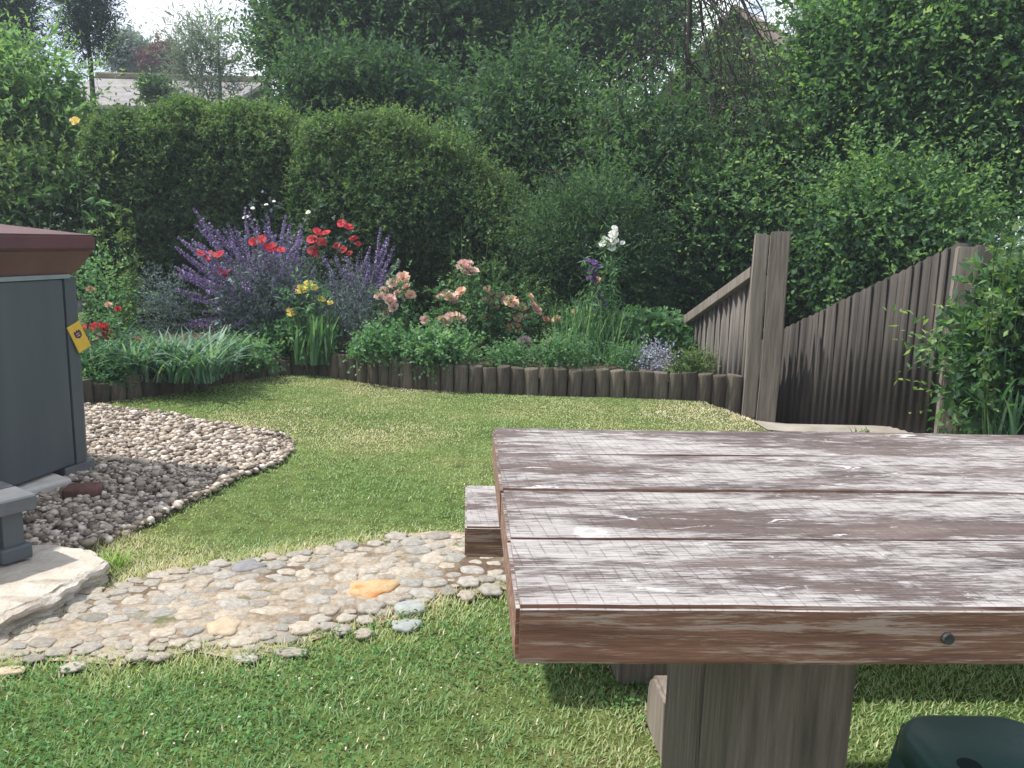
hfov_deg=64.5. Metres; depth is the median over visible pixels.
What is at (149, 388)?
edging log
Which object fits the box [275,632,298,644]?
cobble
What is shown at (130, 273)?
tall weed
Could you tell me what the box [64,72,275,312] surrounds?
house
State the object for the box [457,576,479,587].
cobble
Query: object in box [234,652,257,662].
cobble
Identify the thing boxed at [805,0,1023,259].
hornbeam tree
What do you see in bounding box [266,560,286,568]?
cobble
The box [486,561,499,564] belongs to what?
cobble
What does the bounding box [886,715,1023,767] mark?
plastic stool
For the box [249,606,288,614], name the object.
cobble
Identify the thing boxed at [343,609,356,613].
cobble
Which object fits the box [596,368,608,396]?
edging log
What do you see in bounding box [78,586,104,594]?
cobble
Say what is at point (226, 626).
cobble
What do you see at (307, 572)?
cobble
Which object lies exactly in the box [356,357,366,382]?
edging log
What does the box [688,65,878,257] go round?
shrub
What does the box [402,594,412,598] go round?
cobble
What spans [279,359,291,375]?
edging log
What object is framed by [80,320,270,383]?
strap leaf plant
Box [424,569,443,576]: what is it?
cobble
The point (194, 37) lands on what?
willow
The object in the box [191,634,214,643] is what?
cobble
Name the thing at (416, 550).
cobble
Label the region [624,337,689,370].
silver plant
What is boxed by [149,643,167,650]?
cobble
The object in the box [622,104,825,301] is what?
thorn shrub
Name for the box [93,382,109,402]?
edging log
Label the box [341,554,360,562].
cobble
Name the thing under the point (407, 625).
cobble
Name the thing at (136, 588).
cobble
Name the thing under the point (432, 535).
cobble
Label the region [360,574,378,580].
cobble
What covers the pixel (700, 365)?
ferny plant
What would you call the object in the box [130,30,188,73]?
copper tree
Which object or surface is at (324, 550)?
cobble
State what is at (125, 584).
cobble
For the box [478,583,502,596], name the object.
cobble
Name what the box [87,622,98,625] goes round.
cobble
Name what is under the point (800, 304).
ivy shrub
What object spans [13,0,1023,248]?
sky
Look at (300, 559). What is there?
cobble
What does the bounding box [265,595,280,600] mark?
cobble
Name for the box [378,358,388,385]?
edging log
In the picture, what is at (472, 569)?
cobble
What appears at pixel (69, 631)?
stone path
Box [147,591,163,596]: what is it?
cobble
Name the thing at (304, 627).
cobble
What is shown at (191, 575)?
cobble
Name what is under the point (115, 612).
cobble
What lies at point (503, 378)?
edging log
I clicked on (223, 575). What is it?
cobble
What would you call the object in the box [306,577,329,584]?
cobble
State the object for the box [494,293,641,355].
mixed perennial
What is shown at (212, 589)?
cobble
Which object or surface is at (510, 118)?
laurel shrub
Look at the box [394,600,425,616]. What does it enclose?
cobble
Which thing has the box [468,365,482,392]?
edging log
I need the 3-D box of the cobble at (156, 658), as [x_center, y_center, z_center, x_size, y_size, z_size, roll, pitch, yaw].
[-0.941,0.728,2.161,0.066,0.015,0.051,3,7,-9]
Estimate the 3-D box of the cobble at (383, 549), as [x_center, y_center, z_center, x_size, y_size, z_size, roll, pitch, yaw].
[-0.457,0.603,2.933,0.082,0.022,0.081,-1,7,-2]
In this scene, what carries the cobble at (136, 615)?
on the stone path at (69, 631)
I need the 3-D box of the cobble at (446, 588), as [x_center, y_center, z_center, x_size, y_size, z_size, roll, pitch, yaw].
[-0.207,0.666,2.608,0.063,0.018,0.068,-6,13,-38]
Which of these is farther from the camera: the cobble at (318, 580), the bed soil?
the bed soil
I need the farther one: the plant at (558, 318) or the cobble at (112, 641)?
the plant at (558, 318)
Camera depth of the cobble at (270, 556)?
2.85 m
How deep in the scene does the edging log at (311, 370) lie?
6.61 m
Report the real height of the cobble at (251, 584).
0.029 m
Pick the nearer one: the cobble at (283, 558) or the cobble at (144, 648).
the cobble at (144, 648)
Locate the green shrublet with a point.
(627, 361)
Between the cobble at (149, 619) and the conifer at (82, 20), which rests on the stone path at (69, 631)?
the cobble at (149, 619)
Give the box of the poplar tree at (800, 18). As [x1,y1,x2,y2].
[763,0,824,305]
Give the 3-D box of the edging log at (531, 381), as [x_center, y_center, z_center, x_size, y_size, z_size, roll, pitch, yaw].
[0.145,0.024,6.100,0.113,0.296,0.067,0,8,4]
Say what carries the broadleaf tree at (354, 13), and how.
on the lawn at (300, 527)
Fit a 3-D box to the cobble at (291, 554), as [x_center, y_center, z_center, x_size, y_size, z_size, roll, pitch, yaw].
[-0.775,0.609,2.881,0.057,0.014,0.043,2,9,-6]
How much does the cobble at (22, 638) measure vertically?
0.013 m
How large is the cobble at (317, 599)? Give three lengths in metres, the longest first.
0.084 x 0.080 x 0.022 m
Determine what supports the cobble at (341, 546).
on the stone path at (69, 631)
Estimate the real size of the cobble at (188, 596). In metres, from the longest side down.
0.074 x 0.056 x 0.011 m
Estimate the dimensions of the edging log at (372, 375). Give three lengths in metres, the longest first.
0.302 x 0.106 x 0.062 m
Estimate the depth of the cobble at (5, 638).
2.23 m
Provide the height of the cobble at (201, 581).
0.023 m
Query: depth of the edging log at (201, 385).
5.96 m
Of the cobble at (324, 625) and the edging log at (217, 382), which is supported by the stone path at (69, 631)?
the cobble at (324, 625)
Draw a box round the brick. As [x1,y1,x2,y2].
[61,482,104,499]
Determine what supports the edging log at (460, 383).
on the lawn at (300, 527)
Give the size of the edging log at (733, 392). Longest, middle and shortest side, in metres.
0.306 x 0.114 x 0.054 m
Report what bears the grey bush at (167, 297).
on the bed soil
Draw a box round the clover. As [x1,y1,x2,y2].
[0,609,661,767]
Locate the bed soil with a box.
[81,324,669,393]
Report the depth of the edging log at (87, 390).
5.33 m
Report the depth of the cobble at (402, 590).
2.59 m
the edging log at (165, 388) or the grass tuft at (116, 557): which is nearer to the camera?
the grass tuft at (116, 557)
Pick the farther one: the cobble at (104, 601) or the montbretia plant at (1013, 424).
the montbretia plant at (1013, 424)
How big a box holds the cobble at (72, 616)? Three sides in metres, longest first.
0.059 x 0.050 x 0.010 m
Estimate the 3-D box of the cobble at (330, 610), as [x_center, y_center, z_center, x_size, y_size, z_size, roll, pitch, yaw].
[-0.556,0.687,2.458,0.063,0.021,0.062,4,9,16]
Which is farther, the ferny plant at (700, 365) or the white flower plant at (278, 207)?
the white flower plant at (278, 207)
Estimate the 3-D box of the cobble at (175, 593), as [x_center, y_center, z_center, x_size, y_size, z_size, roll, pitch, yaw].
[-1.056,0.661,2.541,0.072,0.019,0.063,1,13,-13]
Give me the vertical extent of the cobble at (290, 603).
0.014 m
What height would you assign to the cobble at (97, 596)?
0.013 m
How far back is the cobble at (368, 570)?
2.74 m
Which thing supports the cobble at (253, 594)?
on the stone path at (69, 631)
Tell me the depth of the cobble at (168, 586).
2.58 m
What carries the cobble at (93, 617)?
on the stone path at (69, 631)
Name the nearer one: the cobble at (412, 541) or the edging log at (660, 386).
the cobble at (412, 541)
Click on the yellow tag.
(78, 336)
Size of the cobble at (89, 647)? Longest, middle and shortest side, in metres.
0.075 x 0.067 x 0.014 m
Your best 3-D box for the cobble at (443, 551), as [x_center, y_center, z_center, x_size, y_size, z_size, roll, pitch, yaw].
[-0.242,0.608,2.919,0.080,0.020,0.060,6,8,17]
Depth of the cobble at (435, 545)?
2.96 m
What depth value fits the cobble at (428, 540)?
3.02 m
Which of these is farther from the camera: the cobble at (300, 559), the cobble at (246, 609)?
the cobble at (300, 559)
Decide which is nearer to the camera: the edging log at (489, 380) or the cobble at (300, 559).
the cobble at (300, 559)
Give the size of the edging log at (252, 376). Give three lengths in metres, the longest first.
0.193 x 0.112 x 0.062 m
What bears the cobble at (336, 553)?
on the stone path at (69, 631)
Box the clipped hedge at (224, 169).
[61,90,326,331]
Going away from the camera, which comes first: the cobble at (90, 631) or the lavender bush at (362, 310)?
the cobble at (90, 631)
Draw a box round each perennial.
[81,347,140,393]
[203,326,285,375]
[229,314,359,366]
[478,335,539,368]
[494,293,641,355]
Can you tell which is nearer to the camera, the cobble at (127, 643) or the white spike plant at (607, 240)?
the cobble at (127, 643)
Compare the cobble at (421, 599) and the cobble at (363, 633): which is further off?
the cobble at (421, 599)
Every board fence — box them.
[683,233,769,420]
[755,243,992,433]
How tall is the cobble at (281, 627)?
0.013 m
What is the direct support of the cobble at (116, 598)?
on the stone path at (69, 631)
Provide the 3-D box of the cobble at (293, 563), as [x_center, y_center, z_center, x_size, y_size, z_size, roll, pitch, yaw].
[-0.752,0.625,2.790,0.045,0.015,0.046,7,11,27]
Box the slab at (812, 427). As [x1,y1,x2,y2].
[754,421,911,432]
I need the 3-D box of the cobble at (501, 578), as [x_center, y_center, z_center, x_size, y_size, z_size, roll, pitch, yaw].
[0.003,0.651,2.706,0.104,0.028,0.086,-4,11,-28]
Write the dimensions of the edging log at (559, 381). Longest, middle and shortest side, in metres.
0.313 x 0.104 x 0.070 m
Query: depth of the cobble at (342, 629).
2.33 m
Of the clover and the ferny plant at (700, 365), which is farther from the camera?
the ferny plant at (700, 365)
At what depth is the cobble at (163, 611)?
2.40 m
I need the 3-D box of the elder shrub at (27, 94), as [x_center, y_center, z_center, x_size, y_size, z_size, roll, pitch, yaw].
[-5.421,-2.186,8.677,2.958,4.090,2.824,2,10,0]
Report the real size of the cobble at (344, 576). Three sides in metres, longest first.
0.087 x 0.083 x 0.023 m
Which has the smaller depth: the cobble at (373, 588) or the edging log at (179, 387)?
the cobble at (373, 588)
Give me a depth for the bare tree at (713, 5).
8.15 m
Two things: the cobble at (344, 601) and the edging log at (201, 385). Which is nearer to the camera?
the cobble at (344, 601)
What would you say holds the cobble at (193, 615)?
on the stone path at (69, 631)
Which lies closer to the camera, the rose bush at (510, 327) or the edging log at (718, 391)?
the edging log at (718, 391)
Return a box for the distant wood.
[226,82,1023,311]
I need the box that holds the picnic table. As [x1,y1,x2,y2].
[492,428,1023,767]
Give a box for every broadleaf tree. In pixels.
[199,0,491,107]
[335,0,608,117]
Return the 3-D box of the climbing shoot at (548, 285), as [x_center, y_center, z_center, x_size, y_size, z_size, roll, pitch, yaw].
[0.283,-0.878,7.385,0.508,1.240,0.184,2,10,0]
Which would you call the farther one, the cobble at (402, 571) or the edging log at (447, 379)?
the edging log at (447, 379)
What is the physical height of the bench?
0.454 m
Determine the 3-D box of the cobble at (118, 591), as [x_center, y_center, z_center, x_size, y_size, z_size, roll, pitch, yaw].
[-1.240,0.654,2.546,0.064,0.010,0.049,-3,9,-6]
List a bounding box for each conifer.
[0,0,61,74]
[30,0,152,113]
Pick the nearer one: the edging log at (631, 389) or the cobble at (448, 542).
the cobble at (448, 542)
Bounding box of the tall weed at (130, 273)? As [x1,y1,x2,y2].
[91,201,144,339]
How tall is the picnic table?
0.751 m
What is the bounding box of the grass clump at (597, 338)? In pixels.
[547,297,635,365]
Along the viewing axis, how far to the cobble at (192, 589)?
2.57 m
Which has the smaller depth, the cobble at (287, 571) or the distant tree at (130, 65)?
the cobble at (287, 571)
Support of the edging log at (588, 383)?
on the lawn at (300, 527)
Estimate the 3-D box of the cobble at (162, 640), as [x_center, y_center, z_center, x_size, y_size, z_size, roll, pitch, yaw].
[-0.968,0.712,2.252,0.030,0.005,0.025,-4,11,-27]
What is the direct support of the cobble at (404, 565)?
on the stone path at (69, 631)
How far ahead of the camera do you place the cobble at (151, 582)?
2.61 m
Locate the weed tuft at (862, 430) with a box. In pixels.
[850,426,874,431]
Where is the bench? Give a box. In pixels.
[465,486,667,684]
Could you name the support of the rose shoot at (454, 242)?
on the bed soil
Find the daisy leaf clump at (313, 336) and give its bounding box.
[286,311,338,365]
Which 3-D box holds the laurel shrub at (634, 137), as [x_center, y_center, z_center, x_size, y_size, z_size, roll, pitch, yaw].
[1.449,-1.176,8.510,3.314,5.041,3.181,8,12,31]
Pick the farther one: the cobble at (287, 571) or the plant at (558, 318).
the plant at (558, 318)
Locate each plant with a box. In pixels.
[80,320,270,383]
[192,213,363,349]
[199,254,254,335]
[239,190,323,331]
[271,266,336,374]
[342,314,414,375]
[385,314,499,383]
[509,327,609,372]
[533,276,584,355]
[537,264,604,352]
[573,254,627,363]
[580,215,644,348]
[605,302,697,364]
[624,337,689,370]
[661,343,723,375]
[955,345,1023,434]
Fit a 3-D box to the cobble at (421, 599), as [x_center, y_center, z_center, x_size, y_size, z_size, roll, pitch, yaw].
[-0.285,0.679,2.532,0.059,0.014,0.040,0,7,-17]
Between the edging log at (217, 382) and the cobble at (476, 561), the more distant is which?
the edging log at (217, 382)
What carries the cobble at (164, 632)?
on the stone path at (69, 631)
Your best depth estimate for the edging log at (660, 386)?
6.05 m
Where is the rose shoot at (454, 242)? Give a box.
[448,224,490,348]
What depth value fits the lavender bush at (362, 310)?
6.87 m
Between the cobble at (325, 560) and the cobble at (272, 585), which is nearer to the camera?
the cobble at (272, 585)
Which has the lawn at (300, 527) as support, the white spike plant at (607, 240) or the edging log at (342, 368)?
the edging log at (342, 368)
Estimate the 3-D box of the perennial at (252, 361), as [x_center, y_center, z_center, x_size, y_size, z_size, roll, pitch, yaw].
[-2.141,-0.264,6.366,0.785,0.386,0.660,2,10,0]
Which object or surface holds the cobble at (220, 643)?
on the stone path at (69, 631)
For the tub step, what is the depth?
2.58 m
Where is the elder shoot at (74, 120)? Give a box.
[69,116,117,322]
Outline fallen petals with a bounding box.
[128,651,581,750]
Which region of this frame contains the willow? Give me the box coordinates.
[123,0,265,104]
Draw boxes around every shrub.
[0,0,146,194]
[0,107,151,315]
[112,61,183,109]
[234,3,507,139]
[401,0,685,332]
[472,119,741,351]
[497,24,815,371]
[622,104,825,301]
[643,7,796,365]
[666,60,1023,330]
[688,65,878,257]
[762,213,841,339]
[883,219,1023,434]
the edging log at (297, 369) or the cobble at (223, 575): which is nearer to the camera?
the cobble at (223, 575)
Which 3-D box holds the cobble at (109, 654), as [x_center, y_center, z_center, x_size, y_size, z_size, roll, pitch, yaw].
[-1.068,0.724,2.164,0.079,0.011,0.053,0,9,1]
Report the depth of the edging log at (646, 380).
6.05 m
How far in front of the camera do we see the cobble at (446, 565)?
2.79 m
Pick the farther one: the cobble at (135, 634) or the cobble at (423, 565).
the cobble at (423, 565)
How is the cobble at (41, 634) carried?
on the stone path at (69, 631)
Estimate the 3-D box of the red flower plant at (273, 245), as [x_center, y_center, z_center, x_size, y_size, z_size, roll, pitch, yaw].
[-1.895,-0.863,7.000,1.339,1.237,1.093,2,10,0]
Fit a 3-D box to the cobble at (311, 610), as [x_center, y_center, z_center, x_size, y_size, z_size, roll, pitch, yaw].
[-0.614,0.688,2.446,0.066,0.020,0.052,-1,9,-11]
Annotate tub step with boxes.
[0,481,36,564]
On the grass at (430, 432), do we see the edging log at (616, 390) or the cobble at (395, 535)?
the edging log at (616, 390)
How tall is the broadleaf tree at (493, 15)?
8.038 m
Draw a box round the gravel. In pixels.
[22,402,296,549]
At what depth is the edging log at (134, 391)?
5.54 m
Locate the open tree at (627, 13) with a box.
[557,0,752,357]
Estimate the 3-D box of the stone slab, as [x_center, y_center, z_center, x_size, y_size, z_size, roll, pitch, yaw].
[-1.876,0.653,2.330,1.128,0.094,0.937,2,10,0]
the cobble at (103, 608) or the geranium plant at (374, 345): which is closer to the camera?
the cobble at (103, 608)
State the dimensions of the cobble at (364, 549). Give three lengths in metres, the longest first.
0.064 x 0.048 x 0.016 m
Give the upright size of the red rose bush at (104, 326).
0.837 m
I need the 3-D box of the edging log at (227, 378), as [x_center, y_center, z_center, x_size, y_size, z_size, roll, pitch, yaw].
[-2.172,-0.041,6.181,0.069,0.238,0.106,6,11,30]
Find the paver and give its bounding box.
[13,473,71,493]
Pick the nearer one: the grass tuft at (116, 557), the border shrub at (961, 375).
the grass tuft at (116, 557)
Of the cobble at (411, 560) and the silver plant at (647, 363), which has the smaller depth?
the cobble at (411, 560)
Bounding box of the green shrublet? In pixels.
[595,331,656,371]
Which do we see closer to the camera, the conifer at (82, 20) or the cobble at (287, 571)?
the cobble at (287, 571)
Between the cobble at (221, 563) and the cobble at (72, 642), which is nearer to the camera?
the cobble at (72, 642)
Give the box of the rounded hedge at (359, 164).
[276,93,545,343]
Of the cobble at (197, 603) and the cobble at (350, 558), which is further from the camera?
the cobble at (350, 558)
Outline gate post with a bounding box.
[756,231,790,422]
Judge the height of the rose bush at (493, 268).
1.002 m
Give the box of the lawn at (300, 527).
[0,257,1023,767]
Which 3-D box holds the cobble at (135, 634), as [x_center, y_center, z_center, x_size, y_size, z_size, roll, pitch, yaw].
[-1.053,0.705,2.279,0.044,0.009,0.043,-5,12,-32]
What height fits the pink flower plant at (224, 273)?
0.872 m
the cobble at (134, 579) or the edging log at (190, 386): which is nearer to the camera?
the cobble at (134, 579)
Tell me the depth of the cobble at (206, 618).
2.38 m
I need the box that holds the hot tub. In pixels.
[0,224,108,485]
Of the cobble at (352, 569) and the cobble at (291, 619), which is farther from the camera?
the cobble at (352, 569)
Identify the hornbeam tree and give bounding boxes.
[676,0,1023,314]
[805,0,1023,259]
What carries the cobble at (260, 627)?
on the stone path at (69, 631)
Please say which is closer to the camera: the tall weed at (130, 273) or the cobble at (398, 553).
the cobble at (398, 553)
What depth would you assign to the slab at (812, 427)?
5.21 m
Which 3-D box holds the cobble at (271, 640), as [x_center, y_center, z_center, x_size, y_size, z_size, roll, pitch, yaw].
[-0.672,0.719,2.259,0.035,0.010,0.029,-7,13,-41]
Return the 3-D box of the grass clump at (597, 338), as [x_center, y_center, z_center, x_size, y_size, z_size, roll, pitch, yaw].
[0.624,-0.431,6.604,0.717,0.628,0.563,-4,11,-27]
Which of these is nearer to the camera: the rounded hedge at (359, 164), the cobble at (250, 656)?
the cobble at (250, 656)
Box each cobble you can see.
[0,633,8,644]
[0,647,16,660]
[0,665,25,675]
[6,641,27,649]
[11,625,35,634]
[13,635,31,641]
[14,650,30,655]
[22,653,45,663]
[28,637,56,647]
[33,614,59,624]
[33,630,51,636]
[34,647,47,652]
[36,624,51,629]
[44,646,71,656]
[49,621,69,628]
[52,608,61,614]
[59,661,86,673]
[60,638,83,647]
[62,612,81,620]
[63,602,92,612]
[64,593,89,605]
[74,641,103,655]
[77,627,97,634]
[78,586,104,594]
[78,612,107,621]
[86,636,102,641]
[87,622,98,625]
[89,592,110,600]
[90,604,117,612]
[90,651,100,655]
[93,598,112,604]
[97,650,126,660]
[98,625,134,638]
[102,637,118,645]
[103,615,128,622]
[108,588,127,595]
[109,610,119,613]
[110,596,124,600]
[113,639,132,649]
[114,581,134,588]
[120,607,140,613]
[121,594,147,604]
[125,649,149,661]
[127,577,141,582]
[128,586,147,591]
[129,612,145,617]
[129,631,142,636]
[132,634,154,646]
[132,645,147,651]
[138,616,157,623]
[139,605,156,610]
[143,579,160,586]
[146,652,172,662]
[147,570,170,578]
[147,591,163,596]
[148,607,177,616]
[149,594,176,604]
[149,626,176,637]
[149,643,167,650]
[157,638,168,642]
[158,583,185,590]
[162,574,182,580]
[164,589,186,596]
[166,567,189,574]
[168,638,189,647]
[174,621,190,626]
[175,611,202,619]
[176,578,188,582]
[180,593,201,599]
[180,627,204,636]
[184,573,197,577]
[185,641,201,651]
[186,587,202,592]
[187,600,206,606]
[188,576,213,587]
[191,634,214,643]
[192,565,221,574]
[201,617,212,620]
[203,586,220,592]
[203,608,217,611]
[207,617,241,636]
[208,559,231,567]
[212,570,236,579]
[213,612,231,618]
[214,581,235,588]
[216,592,238,598]
[216,598,249,609]
[217,640,228,647]
[229,634,258,647]
[231,558,266,571]
[234,579,263,590]
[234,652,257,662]
[235,573,259,580]
[236,614,247,619]
[237,607,255,611]
[237,630,252,635]
[242,644,260,651]
[245,590,270,598]
[249,600,268,607]
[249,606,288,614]
[249,621,273,632]
[251,567,271,572]
[252,557,262,561]
[258,631,276,640]
[261,552,280,560]
[264,639,276,644]
[265,573,282,577]
[265,582,281,587]
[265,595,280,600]
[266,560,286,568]
[273,576,297,582]
[273,624,288,631]
[273,646,306,657]
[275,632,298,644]
[276,557,287,560]
[277,568,295,573]
[278,615,300,623]
[279,587,307,599]
[283,602,298,605]
[286,552,300,557]
[287,561,301,565]
[289,555,311,562]
[289,621,319,635]
[295,568,315,577]
[297,577,307,580]
[298,549,313,555]
[300,607,318,613]
[304,562,323,568]
[304,585,319,589]
[305,594,329,605]
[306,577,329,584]
[309,613,331,623]
[313,545,335,554]
[317,557,333,564]
[319,588,337,594]
[319,605,340,615]
[319,621,339,630]
[324,565,340,572]
[329,550,346,556]
[333,583,349,591]
[334,540,358,551]
[334,571,358,580]
[334,624,351,635]
[335,596,355,606]
[336,612,356,622]
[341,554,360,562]
[343,567,357,571]
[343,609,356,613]
[344,548,355,552]
[348,579,398,597]
[354,556,373,563]
[354,628,374,638]
[355,552,367,555]
[356,615,374,624]
[357,547,373,551]
[357,599,385,614]
[358,566,379,573]
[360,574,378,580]
[367,540,384,546]
[374,562,395,569]
[375,546,395,552]
[377,574,395,578]
[377,593,404,606]
[378,609,392,616]
[380,554,399,562]
[384,531,407,540]
[387,542,401,546]
[390,567,420,576]
[391,619,421,632]
[392,552,404,555]
[394,588,410,593]
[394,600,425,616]
[397,563,412,566]
[399,577,423,587]
[401,536,425,546]
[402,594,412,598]
[404,545,431,554]
[405,558,418,562]
[408,588,436,600]
[413,562,435,568]
[415,598,428,603]
[421,551,446,563]
[422,541,444,549]
[423,577,447,587]
[424,539,434,543]
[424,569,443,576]
[425,531,451,539]
[435,548,453,554]
[439,563,454,567]
[440,585,458,595]
[444,539,457,545]
[444,552,465,561]
[446,572,460,577]
[450,535,463,539]
[454,547,464,551]
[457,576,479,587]
[457,590,475,601]
[460,566,484,573]
[469,560,481,563]
[477,575,494,582]
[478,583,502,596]
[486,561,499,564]
[487,569,503,578]
[496,574,505,583]
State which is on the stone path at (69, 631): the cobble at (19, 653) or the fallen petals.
the cobble at (19, 653)
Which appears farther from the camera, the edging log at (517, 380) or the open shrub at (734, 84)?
the open shrub at (734, 84)
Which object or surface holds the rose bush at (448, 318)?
on the bed soil
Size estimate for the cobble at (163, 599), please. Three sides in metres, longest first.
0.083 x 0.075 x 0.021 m
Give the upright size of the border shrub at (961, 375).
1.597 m
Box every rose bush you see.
[59,217,174,334]
[81,275,154,378]
[367,253,545,353]
[414,258,488,360]
[467,282,553,359]
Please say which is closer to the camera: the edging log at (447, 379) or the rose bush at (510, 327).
the edging log at (447, 379)
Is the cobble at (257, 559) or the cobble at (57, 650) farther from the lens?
the cobble at (257, 559)
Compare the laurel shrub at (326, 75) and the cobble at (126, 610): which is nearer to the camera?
the cobble at (126, 610)
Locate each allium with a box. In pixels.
[517,335,533,361]
[528,332,567,367]
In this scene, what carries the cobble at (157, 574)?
on the stone path at (69, 631)
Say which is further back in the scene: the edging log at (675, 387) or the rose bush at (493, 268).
the rose bush at (493, 268)
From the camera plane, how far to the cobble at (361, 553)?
2.89 m
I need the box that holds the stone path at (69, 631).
[0,531,505,664]
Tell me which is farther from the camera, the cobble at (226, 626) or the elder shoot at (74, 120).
the elder shoot at (74, 120)
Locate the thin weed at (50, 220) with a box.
[28,210,63,230]
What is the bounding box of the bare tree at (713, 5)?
[578,0,836,372]
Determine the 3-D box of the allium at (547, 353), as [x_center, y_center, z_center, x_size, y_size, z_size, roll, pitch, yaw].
[0.300,-0.180,6.411,0.303,0.469,0.430,4,10,13]
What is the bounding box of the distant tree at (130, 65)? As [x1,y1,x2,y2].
[94,21,156,72]
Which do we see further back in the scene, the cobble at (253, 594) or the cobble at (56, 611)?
the cobble at (253, 594)
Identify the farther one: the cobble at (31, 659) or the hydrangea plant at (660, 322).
the hydrangea plant at (660, 322)
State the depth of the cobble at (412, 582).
2.64 m
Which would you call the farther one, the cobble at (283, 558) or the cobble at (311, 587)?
the cobble at (283, 558)
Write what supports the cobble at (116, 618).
on the stone path at (69, 631)
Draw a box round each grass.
[89,375,774,540]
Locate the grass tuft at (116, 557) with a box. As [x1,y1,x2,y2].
[98,542,146,571]
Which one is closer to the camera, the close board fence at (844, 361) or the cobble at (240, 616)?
the cobble at (240, 616)
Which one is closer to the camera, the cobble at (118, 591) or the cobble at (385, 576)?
the cobble at (118, 591)
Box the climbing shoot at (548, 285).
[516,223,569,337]
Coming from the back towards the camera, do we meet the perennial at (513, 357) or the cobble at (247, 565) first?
the perennial at (513, 357)
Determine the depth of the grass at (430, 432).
4.86 m
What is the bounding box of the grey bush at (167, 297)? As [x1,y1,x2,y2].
[119,259,202,344]
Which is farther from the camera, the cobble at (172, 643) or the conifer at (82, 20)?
the conifer at (82, 20)
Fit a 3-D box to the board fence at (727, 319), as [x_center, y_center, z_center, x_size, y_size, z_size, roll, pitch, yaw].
[1.653,-0.220,6.370,0.181,1.893,1.062,-1,10,-15]
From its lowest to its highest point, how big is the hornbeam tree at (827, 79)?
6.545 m
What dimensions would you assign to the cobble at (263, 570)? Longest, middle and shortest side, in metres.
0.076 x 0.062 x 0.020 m
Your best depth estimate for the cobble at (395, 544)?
2.97 m
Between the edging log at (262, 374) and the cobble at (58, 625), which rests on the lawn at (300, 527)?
the edging log at (262, 374)
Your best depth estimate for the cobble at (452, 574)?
2.72 m
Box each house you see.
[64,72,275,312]
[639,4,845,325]
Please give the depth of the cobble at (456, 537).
3.06 m
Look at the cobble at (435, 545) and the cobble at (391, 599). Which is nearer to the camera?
the cobble at (391, 599)
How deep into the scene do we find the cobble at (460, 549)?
2.93 m
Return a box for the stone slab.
[0,545,109,633]
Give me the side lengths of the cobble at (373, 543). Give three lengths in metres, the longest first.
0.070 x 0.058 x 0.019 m
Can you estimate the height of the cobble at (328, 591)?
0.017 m
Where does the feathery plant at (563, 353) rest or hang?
on the bed soil
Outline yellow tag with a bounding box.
[67,321,90,352]
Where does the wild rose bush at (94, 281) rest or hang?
on the bed soil
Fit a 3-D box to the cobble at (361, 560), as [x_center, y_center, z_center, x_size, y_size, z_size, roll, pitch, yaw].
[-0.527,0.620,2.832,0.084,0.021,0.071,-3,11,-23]
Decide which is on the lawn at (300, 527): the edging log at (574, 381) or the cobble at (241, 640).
the edging log at (574, 381)
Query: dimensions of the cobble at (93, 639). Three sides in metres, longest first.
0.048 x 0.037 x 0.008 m
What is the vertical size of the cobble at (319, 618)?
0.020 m
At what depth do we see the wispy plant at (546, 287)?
6.88 m
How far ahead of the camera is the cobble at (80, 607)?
2.42 m
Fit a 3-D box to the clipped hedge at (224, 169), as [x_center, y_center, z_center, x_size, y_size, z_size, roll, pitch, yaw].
[-3.138,-1.604,8.495,2.778,2.840,1.734,2,10,0]
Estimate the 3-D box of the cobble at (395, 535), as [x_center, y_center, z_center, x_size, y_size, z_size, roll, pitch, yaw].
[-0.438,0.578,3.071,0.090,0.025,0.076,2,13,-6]
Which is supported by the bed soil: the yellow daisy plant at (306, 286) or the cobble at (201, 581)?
the yellow daisy plant at (306, 286)
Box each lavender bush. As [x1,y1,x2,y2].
[170,207,354,340]
[296,227,416,351]
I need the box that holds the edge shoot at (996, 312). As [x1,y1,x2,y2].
[976,223,1023,434]
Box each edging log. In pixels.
[82,379,93,403]
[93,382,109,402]
[110,381,125,400]
[126,374,142,398]
[142,376,157,396]
[158,375,172,394]
[173,377,185,392]
[186,378,197,390]
[198,378,209,388]
[210,376,221,385]
[222,372,232,383]
[232,364,244,381]
[245,365,255,379]
[256,366,265,377]
[266,359,278,376]
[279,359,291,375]
[292,359,303,374]
[304,363,317,375]
[318,364,327,375]
[328,352,338,377]
[337,354,348,378]
[347,357,356,380]
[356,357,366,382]
[367,358,378,383]
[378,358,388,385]
[389,360,399,386]
[400,361,412,388]
[413,364,426,389]
[426,364,440,390]
[440,363,453,390]
[454,364,467,391]
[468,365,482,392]
[482,367,496,393]
[497,365,510,394]
[511,366,523,394]
[524,367,538,395]
[539,367,553,395]
[553,367,566,395]
[567,368,581,396]
[581,368,594,396]
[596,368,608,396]
[609,369,623,397]
[624,371,639,397]
[638,369,653,398]
[653,371,667,398]
[668,373,682,399]
[681,372,696,400]
[696,373,712,406]
[710,374,726,410]
[724,373,742,415]
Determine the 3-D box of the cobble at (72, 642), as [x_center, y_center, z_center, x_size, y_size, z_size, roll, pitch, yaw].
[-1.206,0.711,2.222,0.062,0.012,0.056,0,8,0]
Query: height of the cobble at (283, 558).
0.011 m

